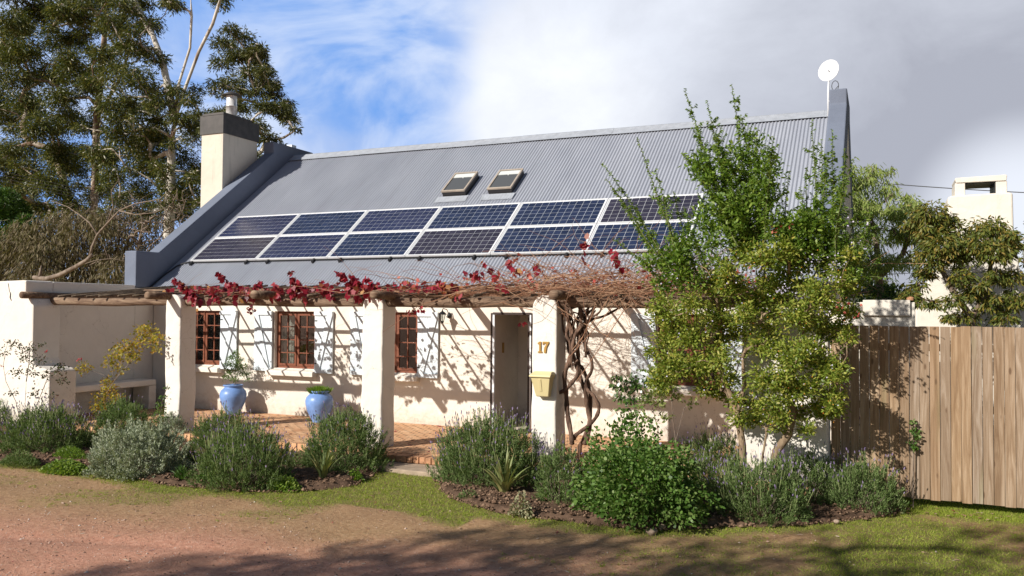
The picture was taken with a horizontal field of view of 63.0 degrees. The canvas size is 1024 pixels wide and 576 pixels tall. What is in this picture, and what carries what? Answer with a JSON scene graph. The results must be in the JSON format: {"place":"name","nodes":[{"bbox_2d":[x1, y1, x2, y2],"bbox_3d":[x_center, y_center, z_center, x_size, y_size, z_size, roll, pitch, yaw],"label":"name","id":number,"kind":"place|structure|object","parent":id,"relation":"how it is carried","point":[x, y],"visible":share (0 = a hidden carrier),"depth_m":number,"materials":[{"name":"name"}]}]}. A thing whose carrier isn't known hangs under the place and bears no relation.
{"place":"outdoors","nodes":[
{"label":"outdoors","id":0,"kind":"place"},
{"bbox_2d":[32,181,172,280],"bbox_3d":[-14.417,-2.022,29.355,6.807,3.546,0.175,0,-2,24],"label":"dead limb","id":1,"kind":"object","parent":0,"point":[40,277],"visible":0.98,"depth_m":29.54,"materials":[{"name":"wood"}]},
{"bbox_2d":[0,456,1023,575],"bbox_3d":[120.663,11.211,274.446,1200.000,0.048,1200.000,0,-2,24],"label":"ground","id":2,"kind":"structure","parent":0,"point":[413,556],"depth_m":8.78,"materials":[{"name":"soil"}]},
{"bbox_2d":[0,185,36,278],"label":"dark bush","id":3,"kind":"object","parent":2,"relation":"on","point":[12,204],"visible":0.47,"depth_m":39.59,"materials":[{"name":"green plant"}]},
{"bbox_2d":[0,221,83,282],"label":"drooping sapling","id":4,"kind":"object","parent":2,"relation":"on","point":[22,262],"visible":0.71,"depth_m":33.10,"materials":[{"name":"green plant"}]},
{"bbox_2d":[1,201,124,283],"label":"drooping sapling","id":5,"kind":"object","parent":2,"relation":"on","point":[90,274],"visible":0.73,"depth_m":33.38,"materials":[{"name":"green plant"}]},
{"bbox_2d":[0,0,133,281],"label":"gum tree","id":6,"kind":"object","parent":2,"relation":"on","point":[61,157],"visible":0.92,"depth_m":50.05,"materials":[{"name":"green plant"}]},
{"bbox_2d":[0,280,155,426],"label":"side wall","id":7,"kind":"structure","parent":2,"relation":"on","point":[69,335],"depth_m":17.35,"materials":[{"name":"beige paint"}]},
{"bbox_2d":[10,188,192,283],"bbox_3d":[-17.188,-0.279,34.340,12.378,7.276,2.094,0,-2,24],"label":"bare tree","id":8,"kind":"object","parent":2,"relation":"on","point":[138,242],"visible":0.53,"depth_m":33.20,"materials":[{"name":"plant"}]},
{"bbox_2d":[73,320,165,422],"bbox_3d":[-7.391,1.756,15.857,2.378,2.295,0.831,0,-2,24],"label":"yellow tree","id":9,"kind":"object","parent":2,"relation":"on","point":[133,356],"visible":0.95,"depth_m":15.74,"materials":[{"name":"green plant"}]},
{"bbox_2d":[79,202,175,284],"bbox_3d":[-15.935,-0.137,34.686,3.174,7.031,6.846,2,-2,-38],"label":"drooping sapling","id":10,"kind":"object","parent":2,"relation":"on","point":[128,244],"visible":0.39,"depth_m":33.88,"materials":[{"name":"green plant"}]},
{"bbox_2d":[69,0,233,239],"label":"gum tree","id":11,"kind":"object","parent":2,"relation":"on","point":[150,162],"visible":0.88,"depth_m":45.03,"materials":[{"name":"green plant"}]},
{"bbox_2d":[0,425,378,492],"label":"flower bed","id":12,"kind":"object","parent":2,"relation":"on","point":[306,472],"visible":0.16,"depth_m":11.77,"materials":[{"name":"soil"}]},
{"bbox_2d":[0,398,10,424],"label":"lavender bush","id":13,"kind":"object","parent":12,"relation":"on","point":[5,411],"visible":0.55,"depth_m":16.61,"materials":[{"name":"green plant"}]},
{"bbox_2d":[0,449,42,466],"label":"ground plant","id":14,"kind":"object","parent":12,"relation":"on","point":[17,457],"visible":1,"depth_m":12.62,"materials":[{"name":"green plant"}]},
{"bbox_2d":[0,339,81,415],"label":"rose bush","id":15,"kind":"object","parent":12,"relation":"on","point":[29,362],"visible":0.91,"depth_m":15.61,"materials":[{"name":"green plant"}]},
{"bbox_2d":[0,395,93,453],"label":"lavender bush","id":16,"kind":"object","parent":12,"relation":"on","point":[47,427],"visible":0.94,"depth_m":13.79,"materials":[{"name":"green plant"}]},
{"bbox_2d":[39,458,89,475],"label":"ground plant","id":17,"kind":"object","parent":12,"relation":"on","point":[70,466],"visible":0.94,"depth_m":12.13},
{"bbox_2d":[52,445,86,458],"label":"ground plant","id":18,"kind":"object","parent":12,"relation":"on","point":[71,451],"visible":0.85,"depth_m":13.13,"materials":[{"name":"green plant"}]},
{"bbox_2d":[78,432,100,447],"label":"ground plant","id":19,"kind":"object","parent":12,"relation":"on","point":[89,445],"visible":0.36,"depth_m":14.15,"materials":[{"name":"green plant"}]},
{"bbox_2d":[91,391,155,437],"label":"lavender bush","id":20,"kind":"object","parent":12,"relation":"on","point":[128,409],"visible":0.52,"depth_m":15.10,"materials":[{"name":"green plant"}]},
{"bbox_2d":[81,413,190,482],"bbox_3d":[-5.468,2.298,12.218,1.658,0.865,1.385,0,-2,24],"label":"grey bush","id":21,"kind":"object","parent":12,"relation":"on","point":[119,450],"visible":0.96,"depth_m":11.93,"materials":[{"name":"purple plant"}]},
{"bbox_2d":[149,386,169,424],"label":"climbing plant","id":22,"kind":"object","parent":12,"relation":"on","point":[159,414],"visible":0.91,"depth_m":15.04,"materials":[{"name":"green plant"}]},
{"bbox_2d":[150,411,188,439],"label":"grey bush","id":23,"kind":"object","parent":12,"relation":"on","point":[166,423],"visible":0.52,"depth_m":15.14,"materials":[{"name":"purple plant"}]},
{"bbox_2d":[171,465,191,479],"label":"plant","id":24,"kind":"object","parent":12,"relation":"on","point":[182,474],"visible":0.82,"depth_m":11.50,"materials":[{"name":"green plant"}]},
{"bbox_2d":[176,459,196,470],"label":"ground plant","id":25,"kind":"object","parent":12,"relation":"on","point":[194,467],"visible":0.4,"depth_m":12.16,"materials":[{"name":"green plant"}]},
{"bbox_2d":[180,448,202,462],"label":"ground plant","id":26,"kind":"object","parent":12,"relation":"on","point":[190,457],"visible":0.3,"depth_m":12.79,"materials":[{"name":"green plant"}]},
{"bbox_2d":[202,430,216,453],"bbox_3d":[-4.703,2.467,13.118,0.480,0.552,0.356,2,-2,-36],"label":"aloe","id":27,"kind":"object","parent":12,"relation":"on","point":[208,442],"visible":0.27,"depth_m":13.12,"materials":[{"name":"green plant"}]},
{"bbox_2d":[186,401,257,450],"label":"lavender bush","id":28,"kind":"object","parent":12,"relation":"on","point":[205,426],"visible":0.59,"depth_m":14.13,"materials":[{"name":"green plant"}]},
{"bbox_2d":[183,410,296,492],"bbox_3d":[-3.664,2.200,11.448,1.488,1.059,1.315,0,-2,24],"label":"lavender bush","id":29,"kind":"object","parent":12,"relation":"on","point":[263,458],"visible":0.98,"depth_m":11.20,"materials":[{"name":"green plant"}]},
{"bbox_2d":[263,474,302,492],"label":"small shrub","id":30,"kind":"object","parent":12,"relation":"on","point":[287,481],"visible":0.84,"depth_m":11.05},
{"bbox_2d":[284,449,312,466],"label":"ground plant","id":31,"kind":"object","parent":12,"relation":"on","point":[294,462],"visible":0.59,"depth_m":12.53,"materials":[{"name":"green plant"}]},
{"bbox_2d":[304,446,340,477],"bbox_3d":[-2.608,2.428,11.668,0.584,0.578,0.488,-1,-2,36],"label":"aloe","id":32,"kind":"object","parent":12,"relation":"on","point":[324,465],"visible":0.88,"depth_m":11.61,"materials":[{"name":"green plant"}]},
{"bbox_2d":[328,467,352,474],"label":"ground plant","id":33,"kind":"object","parent":12,"relation":"on","point":[339,469],"visible":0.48,"depth_m":12.03,"materials":[{"name":"green plant"}]},
{"bbox_2d":[299,400,394,472],"bbox_3d":[-2.534,2.238,12.713,1.532,1.068,1.338,0,-2,24],"label":"lavender bush","id":34,"kind":"object","parent":12,"relation":"on","point":[335,430],"visible":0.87,"depth_m":12.49,"materials":[{"name":"green plant"}]},
{"bbox_2d":[348,468,364,482],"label":"succulent","id":35,"kind":"object","parent":12,"relation":"on","point":[358,476],"visible":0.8,"depth_m":11.69,"materials":[{"name":"green plant"}]},
{"bbox_2d":[0,425,909,530],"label":"soil clods","id":36,"kind":"object","parent":12,"relation":"on","point":[583,521],"visible":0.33,"depth_m":10.37,"materials":[{"name":"soil"}]},
{"bbox_2d":[186,19,303,158],"bbox_3d":[-12.967,-4.575,39.830,8.337,16.244,4.796,0,-2,24],"label":"gum tree","id":37,"kind":"object","parent":2,"relation":"on","point":[261,72],"visible":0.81,"depth_m":39.08,"materials":[{"name":"green plant"}]},
{"bbox_2d":[375,461,440,476],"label":"path slab","id":38,"kind":"structure","parent":2,"relation":"on","point":[406,468],"depth_m":12.43,"materials":[{"name":"stone"}]},
{"bbox_2d":[379,452,495,468],"bbox_3d":[-1.034,2.639,12.749,2.476,0.102,0.250,0,-2,24],"label":"step","id":39,"kind":"object","parent":38,"relation":"on","point":[410,458],"visible":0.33,"depth_m":12.88,"materials":[{"name":"brick"}]},
{"bbox_2d":[55,406,830,495],"bbox_3d":[-2.166,2.733,15.048,14.900,0.170,3.037,0,-2,24],"label":"verandah","id":40,"kind":"object","parent":2,"relation":"on","point":[418,437],"visible":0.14,"depth_m":15.18,"materials":[{"name":"ceramic"}]},
{"bbox_2d":[219,384,246,414],"bbox_3d":[-5.971,2.383,17.903,0.554,0.632,0.554,0,-2,24],"label":"garden pot","id":41,"kind":"object","parent":40,"relation":"on","point":[233,396],"visible":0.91,"depth_m":17.71,"materials":[{"name":"blue ceramic"}]},
{"bbox_2d":[222,349,252,384],"bbox_3d":[-5.867,2.130,17.831,0.793,1.680,0.523,0,-2,24],"label":"potted tree","id":42,"kind":"object","parent":41,"relation":"in","point":[235,366],"visible":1,"depth_m":17.82,"materials":[{"name":"green plant"}]},
{"bbox_2d":[305,391,333,422],"bbox_3d":[-3.858,2.366,16.745,0.554,0.632,0.554,0,-2,24],"label":"garden pot","id":43,"kind":"object","parent":40,"relation":"on","point":[313,402],"visible":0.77,"depth_m":16.55,"materials":[{"name":"blue ceramic"}]},
{"bbox_2d":[306,385,332,393],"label":"potted succulent","id":44,"kind":"object","parent":43,"relation":"on","point":[319,388],"visible":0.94,"depth_m":16.65,"materials":[{"name":"green plant"}]},
{"bbox_2d":[19,283,816,462],"bbox_3d":[-2.299,1.337,14.946,14.750,2.952,3.405,0,-2,24],"label":"pergola","id":45,"kind":"object","parent":40,"relation":"on","point":[378,380],"visible":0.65,"depth_m":13.68,"materials":[{"name":"beige paint"}]},
{"bbox_2d":[529,371,554,396],"bbox_3d":[0.444,1.418,12.310,0.335,0.370,0.219,0,-2,24],"label":"letter box","id":46,"kind":"object","parent":45,"relation":"attached to","point":[542,381],"visible":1,"depth_m":12.27,"materials":[{"name":"beige plastic"}]},
{"bbox_2d":[538,341,548,352],"bbox_3d":[0.464,0.879,12.425,0.177,0.165,0.016,0,-2,24],"label":"house number","id":47,"kind":"object","parent":45,"relation":"attached to","point":[545,347],"visible":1,"depth_m":12.42,"materials":[{"name":"gold metal"}]},
{"bbox_2d":[162,218,927,459],"bbox_3d":[-0.470,0.758,13.762,13.036,3.870,4.493,0,-2,24],"label":"grape vine","id":48,"kind":"object","parent":45,"relation":"attached to","point":[355,287],"visible":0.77,"depth_m":12.63,"materials":[{"name":"red plant"}]},
{"bbox_2d":[125,88,855,445],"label":"cottage","id":49,"kind":"structure","parent":2,"relation":"on","point":[467,362],"depth_m":18.20,"materials":[{"name":"beige paint"}]},
{"bbox_2d":[3,181,178,216],"bbox_3d":[-15.337,-3.327,32.258,10.492,1.897,0.013,1,-2,-8],"label":"power line","id":50,"kind":"object","parent":49,"relation":"attached to","point":[87,199],"visible":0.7,"depth_m":32.06,"materials":[{"name":"grey"}]},
{"bbox_2d":[0,177,190,215],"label":"power line","id":51,"kind":"object","parent":49,"relation":"attached to","point":[93,197],"visible":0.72,"depth_m":32.15,"materials":[{"name":"grey"}]},
{"bbox_2d":[0,174,191,212],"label":"power line","id":52,"kind":"object","parent":49,"relation":"attached to","point":[94,194],"visible":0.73,"depth_m":32.16,"materials":[{"name":"grey"}]},
{"bbox_2d":[1,171,197,210],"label":"power line","id":53,"kind":"object","parent":49,"relation":"attached to","point":[95,191],"visible":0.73,"depth_m":32.17,"materials":[{"name":"grey"}]},
{"bbox_2d":[150,261,190,286],"bbox_3d":[-8.133,-0.242,19.679,1.076,0.815,0.282,2,-2,-41],"label":"conduit","id":54,"kind":"object","parent":49,"relation":"attached to","point":[169,271],"visible":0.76,"depth_m":19.79,"materials":[{"name":"black rubber"}]},
{"bbox_2d":[195,311,222,372],"bbox_3d":[-7.011,1.204,18.881,1.240,1.385,0.315,0,-2,24],"label":"window","id":55,"kind":"structure","parent":49,"relation":"in","point":[207,346],"depth_m":18.92,"materials":[{"name":"red wood"}]},
{"bbox_2d":[215,213,299,237],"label":"solar panel","id":56,"kind":"object","parent":49,"relation":"attached to","point":[259,225],"visible":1,"depth_m":20.64,"materials":[{"name":"blue"}]},
{"bbox_2d":[265,311,316,376],"bbox_3d":[-4.644,1.183,17.904,1.240,1.405,0.430,0,-2,24],"label":"window","id":57,"kind":"structure","parent":49,"relation":"in","point":[291,326],"depth_m":17.95,"materials":[{"name":"red wood"}]},
{"bbox_2d":[280,210,367,234],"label":"solar panel","id":58,"kind":"object","parent":49,"relation":"attached to","point":[325,222],"visible":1,"depth_m":19.84,"materials":[{"name":"blue"}]},
{"bbox_2d":[349,206,440,232],"bbox_3d":[-2.664,-1.546,19.066,1.956,0.636,0.811,0,-2,24],"label":"solar panel","id":59,"kind":"object","parent":49,"relation":"attached to","point":[400,219],"visible":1,"depth_m":19.05,"materials":[{"name":"blue"}]},
{"bbox_2d":[395,312,419,381],"bbox_3d":[-2.397,1.180,16.854,1.240,1.385,0.315,0,-2,24],"label":"window","id":60,"kind":"structure","parent":49,"relation":"in","point":[398,377],"depth_m":16.83,"materials":[{"name":"red wood"}]},
{"bbox_2d":[189,251,669,265],"bbox_3d":[-2.247,-0.610,17.513,11.860,0.115,0.128,0,-2,24],"label":"mounting rail","id":61,"kind":"object","parent":49,"relation":"attached to","point":[313,260],"visible":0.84,"depth_m":17.58,"materials":[{"name":"silver metal"}]},
{"bbox_2d":[190,236,277,261],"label":"solar panel","id":62,"kind":"object","parent":61,"relation":"attached to","point":[236,248],"visible":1,"depth_m":19.87,"materials":[{"name":"blue"}]},
{"bbox_2d":[256,233,347,259],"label":"solar panel","id":63,"kind":"object","parent":61,"relation":"attached to","point":[292,247],"visible":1,"depth_m":19.08,"materials":[{"name":"blue"}]},
{"bbox_2d":[327,230,422,258],"bbox_3d":[-2.991,-0.953,18.314,1.956,0.636,0.811,0,-2,24],"label":"solar panel","id":64,"kind":"object","parent":61,"relation":"attached to","point":[377,244],"visible":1,"depth_m":18.28,"materials":[{"name":"blue"}]},
{"bbox_2d":[405,227,505,256],"bbox_3d":[-1.182,-0.963,17.519,1.956,0.636,0.811,0,-2,24],"label":"solar panel","id":65,"kind":"object","parent":61,"relation":"attached to","point":[462,242],"visible":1,"depth_m":17.48,"materials":[{"name":"blue"}]},
{"bbox_2d":[490,224,595,254],"bbox_3d":[0.627,-0.972,16.724,1.956,0.636,0.811,0,-2,24],"label":"solar panel","id":66,"kind":"object","parent":61,"relation":"attached to","point":[512,239],"visible":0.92,"depth_m":16.71,"materials":[{"name":"blue"}]},
{"bbox_2d":[584,220,695,252],"bbox_3d":[2.436,-0.982,15.929,1.956,0.636,0.811,0,-2,24],"label":"solar panel","id":67,"kind":"object","parent":61,"relation":"attached to","point":[629,232],"visible":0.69,"depth_m":16.01,"materials":[{"name":"blue"}]},
{"bbox_2d":[438,308,450,323],"bbox_3d":[-1.311,0.541,16.245,0.167,0.304,0.332,0,-2,24],"label":"wall lantern","id":68,"kind":"object","parent":49,"relation":"attached to","point":[442,312],"depth_m":16.15,"materials":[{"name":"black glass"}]},
{"bbox_2d":[424,202,520,229],"bbox_3d":[-0.855,-1.555,18.271,1.956,0.636,0.811,0,-2,24],"label":"solar panel","id":69,"kind":"object","parent":49,"relation":"attached to","point":[476,216],"visible":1,"depth_m":18.25,"materials":[{"name":"blue"}]},
{"bbox_2d":[527,315,529,428],"bbox_3d":[0.473,1.601,16.051,0.055,2.150,0.790,0,-2,24],"label":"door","id":70,"kind":"structure","parent":49,"relation":"in","point":[528,315],"depth_m":15.70,"materials":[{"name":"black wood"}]},
{"bbox_2d":[507,198,607,226],"bbox_3d":[0.954,-1.565,17.477,1.956,0.636,0.811,0,-2,24],"label":"solar panel","id":71,"kind":"object","parent":49,"relation":"attached to","point":[566,212],"visible":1,"depth_m":17.45,"materials":[{"name":"blue"}]},
{"bbox_2d":[597,193,703,223],"bbox_3d":[2.763,-1.574,16.681,1.956,0.636,0.811,0,-2,24],"label":"solar panel","id":72,"kind":"object","parent":49,"relation":"attached to","point":[614,212],"visible":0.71,"depth_m":16.69,"materials":[{"name":"blue"}]},
{"bbox_2d":[649,315,722,396],"bbox_3d":[3.032,1.162,14.468,1.280,1.405,0.315,0,-2,24],"label":"window","id":73,"kind":"structure","parent":49,"relation":"in","point":[684,390],"depth_m":14.49,"materials":[{"name":"red wood"}]},
{"bbox_2d":[818,60,838,115],"bbox_3d":[6.896,-4.352,18.212,0.471,1.250,0.108,-1,-2,40],"label":"satellite dish","id":74,"kind":"object","parent":49,"relation":"attached to","point":[828,70],"visible":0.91,"depth_m":18.20,"materials":[{"name":"white"}]},
{"bbox_2d":[0,463,1023,575],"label":"grass","id":75,"kind":"structure","parent":2,"relation":"on","point":[970,510],"depth_m":9.53,"materials":[{"name":"plant"}]},
{"bbox_2d":[0,466,1023,575],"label":"fallen leaves","id":76,"kind":"object","parent":2,"relation":"on","point":[427,522],"visible":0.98,"depth_m":9.05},
{"bbox_2d":[124,281,904,301],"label":"trees","id":77,"kind":"object","parent":2,"relation":"on","point":[857,298],"depth_m":72.28,"materials":[{"name":"green plant"}]},
{"bbox_2d":[645,528,657,535],"bbox_3d":[1.504,2.647,9.060,0.144,0.095,0.118,0,-2,24],"label":"garden stone","id":78,"kind":"object","parent":2,"relation":"on","point":[651,532],"visible":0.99,"depth_m":9.03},
{"bbox_2d":[440,472,900,529],"bbox_3d":[1.315,2.672,10.201,6.975,0.159,3.285,0,-2,24],"label":"flower bed","id":79,"kind":"object","parent":2,"relation":"on","point":[726,521],"visible":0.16,"depth_m":9.85,"materials":[{"name":"soil"}]},
{"bbox_2d":[456,489,476,498],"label":"ground plant","id":80,"kind":"object","parent":79,"relation":"on","point":[460,495],"visible":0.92,"depth_m":10.62,"materials":[{"name":"green plant"}]},
{"bbox_2d":[425,402,546,487],"bbox_3d":[-0.324,2.186,11.737,1.780,1.153,1.519,-1,-2,36],"label":"lavender bush","id":81,"kind":"object","parent":79,"relation":"on","point":[465,461],"visible":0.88,"depth_m":11.44,"materials":[{"name":"green plant"}]},
{"bbox_2d":[480,448,527,492],"bbox_3d":[-0.042,2.393,10.837,0.683,0.639,0.683,1,-2,-27],"label":"aloe","id":82,"kind":"object","parent":79,"relation":"on","point":[504,483],"visible":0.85,"depth_m":10.76,"materials":[{"name":"green plant"}]},
{"bbox_2d":[508,490,533,518],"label":"succulent","id":83,"kind":"object","parent":79,"relation":"on","point":[512,511],"visible":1,"depth_m":9.74,"materials":[{"name":"green plant"}]},
{"bbox_2d":[535,480,565,499],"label":"grass tuft","id":84,"kind":"object","parent":79,"relation":"on","point":[551,490],"visible":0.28,"depth_m":10.49,"materials":[{"name":"green plant"}]},
{"bbox_2d":[532,433,588,504],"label":"lavender bush","id":85,"kind":"object","parent":79,"relation":"on","point":[563,473],"visible":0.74,"depth_m":10.31,"materials":[{"name":"green plant"}]},
{"bbox_2d":[608,372,651,451],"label":"dark leaf plant","id":86,"kind":"object","parent":79,"relation":"on","point":[633,386],"visible":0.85,"depth_m":11.56,"materials":[{"name":"green plant"}]},
{"bbox_2d":[566,392,725,533],"bbox_3d":[1.457,1.977,9.722,1.305,1.438,1.916,1,-2,-33],"label":"broad leaf shrub","id":87,"kind":"object","parent":79,"relation":"on","point":[625,477],"visible":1,"depth_m":9.40,"materials":[{"name":"green plant"}]},
{"bbox_2d":[635,359,698,480],"bbox_3d":[2.065,1.900,11.311,0.912,1.883,0.437,0,-2,24],"label":"pale leaf shrub","id":88,"kind":"object","parent":79,"relation":"on","point":[662,403],"visible":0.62,"depth_m":11.30,"materials":[{"name":"green plant"}]},
{"bbox_2d":[682,446,726,499],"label":"lavender bush","id":89,"kind":"object","parent":79,"relation":"on","point":[702,465],"visible":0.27,"depth_m":10.64,"materials":[{"name":"green plant"}]},
{"bbox_2d":[601,84,893,500],"bbox_3d":[2.857,0.091,10.462,3.488,5.470,1.530,0,-2,24],"label":"tree","id":90,"kind":"object","parent":79,"relation":"on","point":[797,246],"visible":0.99,"depth_m":10.32,"materials":[{"name":"green plant"}]},
{"bbox_2d":[701,443,815,526],"bbox_3d":[2.883,2.268,9.846,1.322,0.922,1.166,0,-2,24],"label":"lavender bush","id":91,"kind":"object","parent":79,"relation":"on","point":[731,482],"visible":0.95,"depth_m":9.67,"materials":[{"name":"green plant"}]},
{"bbox_2d":[773,497,811,515],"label":"ground plant","id":92,"kind":"object","parent":79,"relation":"on","point":[790,508],"visible":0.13,"depth_m":9.81,"materials":[{"name":"green plant"}]},
{"bbox_2d":[777,440,851,504],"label":"lavender bush","id":93,"kind":"object","parent":79,"relation":"on","point":[812,473],"visible":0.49,"depth_m":10.45,"materials":[{"name":"green plant"}]},
{"bbox_2d":[817,447,908,515],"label":"lavender bush","id":94,"kind":"object","parent":79,"relation":"on","point":[884,496],"visible":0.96,"depth_m":10.11,"materials":[{"name":"green plant"}]},
{"bbox_2d":[674,421,739,475],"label":"lavender bush","id":95,"kind":"object","parent":2,"relation":"on","point":[706,443],"visible":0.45,"depth_m":11.85,"materials":[{"name":"green plant"}]},
{"bbox_2d":[742,309,829,486],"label":"end wall","id":96,"kind":"structure","parent":2,"relation":"on","point":[755,436],"depth_m":11.06,"materials":[{"name":"beige paint"}]},
{"bbox_2d":[830,417,879,475],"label":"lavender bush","id":97,"kind":"object","parent":2,"relation":"on","point":[840,450],"visible":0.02,"depth_m":11.61,"materials":[{"name":"green plant"}]},
{"bbox_2d":[840,300,914,470],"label":"yard wall","id":98,"kind":"structure","parent":2,"relation":"on","point":[888,313],"depth_m":12.94,"materials":[{"name":"paint"}]},
{"bbox_2d":[851,281,909,301],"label":"backyard bush","id":99,"kind":"object","parent":2,"relation":"on","point":[887,295],"visible":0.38,"depth_m":17.31,"materials":[{"name":"green plant"}]},
{"bbox_2d":[851,158,929,297],"bbox_3d":[9.789,-0.133,21.985,2.850,6.676,2.760,0,-2,24],"label":"pepper tree","id":100,"kind":"object","parent":2,"relation":"on","point":[890,214],"visible":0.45,"depth_m":21.68,"materials":[{"name":"green plant"}]},
{"bbox_2d":[906,419,922,506],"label":"ivy sprig","id":101,"kind":"object","parent":2,"relation":"on","point":[913,447],"visible":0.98,"depth_m":10.40,"materials":[{"name":"green plant"}]},
{"bbox_2d":[831,325,1023,507],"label":"paling fence","id":102,"kind":"object","parent":2,"relation":"on","point":[997,468],"visible":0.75,"depth_m":10.36,"materials":[{"name":"wood"}]},
{"bbox_2d":[892,199,1023,466],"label":"rusty tree","id":103,"kind":"object","parent":2,"relation":"on","point":[934,225],"visible":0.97,"depth_m":12.78,"materials":[{"name":"green plant"}]},
{"bbox_2d":[915,175,1023,455],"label":"outdoor fireplace","id":104,"kind":"object","parent":2,"relation":"on","point":[997,201],"visible":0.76,"depth_m":14.11,"materials":[{"name":"paint"}]},
{"bbox_2d":[1018,221,1023,273],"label":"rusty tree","id":105,"kind":"object","parent":2,"relation":"on","point":[1020,260],"visible":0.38,"depth_m":16.34,"materials":[{"name":"green plant"}]},
{"bbox_2d":[0,466,1023,575],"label":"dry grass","id":106,"kind":"structure","parent":0,"point":[453,528],"depth_m":9.14,"materials":[{"name":"plant"}]},
{"bbox_2d":[0,0,1023,291],"label":"sky","id":107,"kind":"structure","parent":0,"point":[935,88],"materials":[{"name":"blue"}]},
{"bbox_2d":[860,181,1023,192],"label":"power line","id":108,"kind":"object","parent":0,"point":[948,188],"visible":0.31,"depth_m":24.45,"materials":[{"name":"grey"}]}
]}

